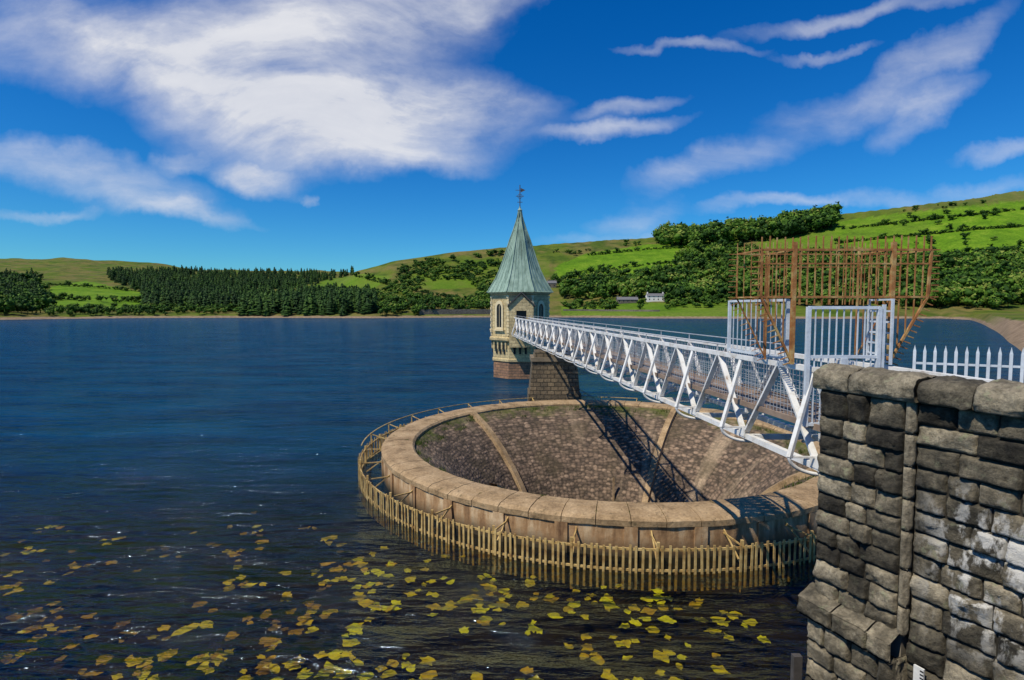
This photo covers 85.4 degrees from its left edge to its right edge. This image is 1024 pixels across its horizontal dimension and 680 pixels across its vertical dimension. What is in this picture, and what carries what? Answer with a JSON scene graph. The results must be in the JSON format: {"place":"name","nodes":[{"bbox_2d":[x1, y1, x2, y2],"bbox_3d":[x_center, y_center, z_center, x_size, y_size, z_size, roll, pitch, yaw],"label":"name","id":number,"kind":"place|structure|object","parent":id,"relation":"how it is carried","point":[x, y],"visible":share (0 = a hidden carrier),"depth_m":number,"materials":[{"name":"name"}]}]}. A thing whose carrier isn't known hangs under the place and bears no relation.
{"place":"outdoors","nodes":[
{"label":"outdoors","id":0,"kind":"place"},
{"bbox_2d":[0,471,814,679],"bbox_3d":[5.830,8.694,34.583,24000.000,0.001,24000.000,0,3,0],"label":"ground","id":1,"kind":"structure","parent":0,"point":[512,638],"depth_m":20.35,"materials":[{"name":"blue liquid"}]},
{"bbox_2d":[487,185,552,378],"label":"valve tower","id":2,"kind":"structure","parent":1,"relation":"on","point":[519,287],"depth_m":72.91,"materials":[{"name":"beige stone"}]},
{"bbox_2d":[831,402,919,661],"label":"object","id":3,"kind":"object","parent":1,"relation":"on","point":[898,646],"visible":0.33,"depth_m":8.10,"materials":[{"name":"concrete"}]},
{"bbox_2d":[0,317,1023,679],"bbox_3d":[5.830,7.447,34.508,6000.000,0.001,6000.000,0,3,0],"label":"water","id":4,"kind":"structure","parent":0,"point":[262,397],"depth_m":59.49,"materials":[{"name":"blue liquid"}]},
{"bbox_2d":[0,511,769,679],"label":"pondweed","id":5,"kind":"object","parent":4,"relation":"on","point":[266,667],"visible":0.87,"depth_m":16.80,"materials":[{"name":"green plant"}]},
{"bbox_2d":[527,349,580,400],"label":"bridge pier","id":6,"kind":"structure","parent":4,"relation":"in","point":[552,377],"depth_m":48.65,"materials":[{"name":"brown stone"}]},
{"bbox_2d":[381,400,819,589],"bbox_3d":[5.832,14.235,34.909,27.135,16.801,27.149,0,3,0],"label":"bellmouth spillway","id":7,"kind":"object","parent":4,"relation":"in","point":[618,473],"visible":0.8,"depth_m":33.64,"materials":[{"name":"stone"}]},
{"bbox_2d":[358,396,815,593],"bbox_3d":[5.837,7.057,34.492,29.673,2.380,29.662,0,3,0],"label":"spillway fence","id":8,"kind":"object","parent":7,"relation":"on","point":[390,500],"visible":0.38,"depth_m":20.56,"materials":[{"name":"brown wood"}]},
{"bbox_2d":[790,653,805,679],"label":"steel post","id":9,"kind":"object","parent":4,"relation":"in","point":[796,666],"visible":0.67,"depth_m":9.15,"materials":[{"name":"metal"}]},
{"bbox_2d":[797,363,1023,679],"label":"abutment wall","id":10,"kind":"structure","parent":4,"relation":"in","point":[964,587],"depth_m":7.80,"materials":[{"name":"grey stone"}]},
{"bbox_2d":[512,315,992,475],"bbox_3d":[4.603,0.022,40.566,3.206,2.681,61.590,0,3,-6],"label":"truss footbridge","id":11,"kind":"object","parent":10,"relation":"on","point":[765,399],"visible":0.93,"depth_m":18.64,"materials":[{"name":"white paint"}]},
{"bbox_2d":[727,299,789,360],"bbox_3d":[6.540,-0.334,14.907,0.088,1.502,2.906,0,3,-6],"label":"side screen","id":12,"kind":"object","parent":11,"relation":"on","point":[787,322],"visible":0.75,"depth_m":14.86,"materials":[{"name":"white metal"}]},
{"bbox_2d":[728,235,940,365],"bbox_3d":[7.714,-0.950,13.505,4.472,3.041,1.165,0,3,0],"label":"anti climb cage","id":13,"kind":"object","parent":11,"relation":"on","point":[893,250],"visible":0.9,"depth_m":12.95,"materials":[{"name":"metal"}]},
{"bbox_2d":[802,304,886,426],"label":"bridge gate","id":14,"kind":"structure","parent":11,"relation":"on","point":[879,355],"depth_m":12.40,"materials":[{"name":"white metal"}]},
{"bbox_2d":[865,299,894,364],"bbox_3d":[8.582,-0.212,12.961,0.053,1.490,0.954,0,3,3],"label":"side screen","id":15,"kind":"object","parent":11,"relation":"on","point":[890,343],"visible":0.77,"depth_m":12.63,"materials":[{"name":"white metal"}]},
{"bbox_2d":[913,664,924,679],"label":"gauge board","id":16,"kind":"object","parent":10,"relation":"attached to","point":[918,672],"visible":1,"depth_m":7.72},
{"bbox_2d":[912,345,1023,382],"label":"palisade fence","id":17,"kind":"object","parent":10,"relation":"on","point":[1010,366],"visible":0.45,"depth_m":11.85,"materials":[{"name":"white metal"}]},
{"bbox_2d":[0,191,1023,350],"bbox_3d":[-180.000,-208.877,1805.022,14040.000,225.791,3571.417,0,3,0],"label":"hills","id":18,"kind":"structure","parent":0,"point":[1005,322],"depth_m":711.74,"materials":[{"name":"green plant"}]},
{"bbox_2d":[0,265,379,315],"bbox_3d":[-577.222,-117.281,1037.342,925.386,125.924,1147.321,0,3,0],"label":"conifer plantation","id":19,"kind":"object","parent":18,"relation":"on","point":[168,286],"visible":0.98,"depth_m":637.64,"materials":[{"name":"green plant"}]},
{"bbox_2d":[419,309,490,314],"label":"shore wall","id":20,"kind":"structure","parent":18,"relation":"on","point":[454,311],"depth_m":498.76,"materials":[{"name":"grey stone"}]},
{"bbox_2d":[0,201,1023,315],"bbox_3d":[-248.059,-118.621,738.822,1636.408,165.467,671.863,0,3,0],"label":"woodland","id":21,"kind":"object","parent":18,"relation":"on","point":[976,277],"visible":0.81,"depth_m":564.93,"materials":[{"name":"green plant"}]},
{"bbox_2d":[47,199,1023,308],"bbox_3d":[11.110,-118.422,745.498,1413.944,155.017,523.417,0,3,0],"label":"hawthorn scrub","id":22,"kind":"object","parent":18,"relation":"on","point":[433,272],"visible":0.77,"depth_m":694.45,"materials":[{"name":"green plant"}]},
{"bbox_2d":[547,279,556,287],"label":"cottage","id":23,"kind":"structure","parent":18,"relation":"on","point":[552,284],"depth_m":642.48,"materials":[{"name":"stone"}]},
{"bbox_2d":[563,309,659,311],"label":"shore wall","id":24,"kind":"structure","parent":18,"relation":"on","point":[609,310],"depth_m":509.72,"materials":[{"name":"grey stone"}]},
{"bbox_2d":[616,295,638,303],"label":"stone barn","id":25,"kind":"structure","parent":18,"relation":"on","point":[621,300],"depth_m":540.55,"materials":[{"name":"stone"}]},
{"bbox_2d":[645,292,663,301],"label":"farmhouse","id":26,"kind":"object","parent":18,"relation":"on","point":[651,297],"visible":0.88,"depth_m":537.77,"materials":[{"name":"paint"}]},
{"bbox_2d":[0,0,1023,271],"label":"sky","id":27,"kind":"structure","parent":0,"point":[338,135],"materials":[{"name":"blue"}]}
]}

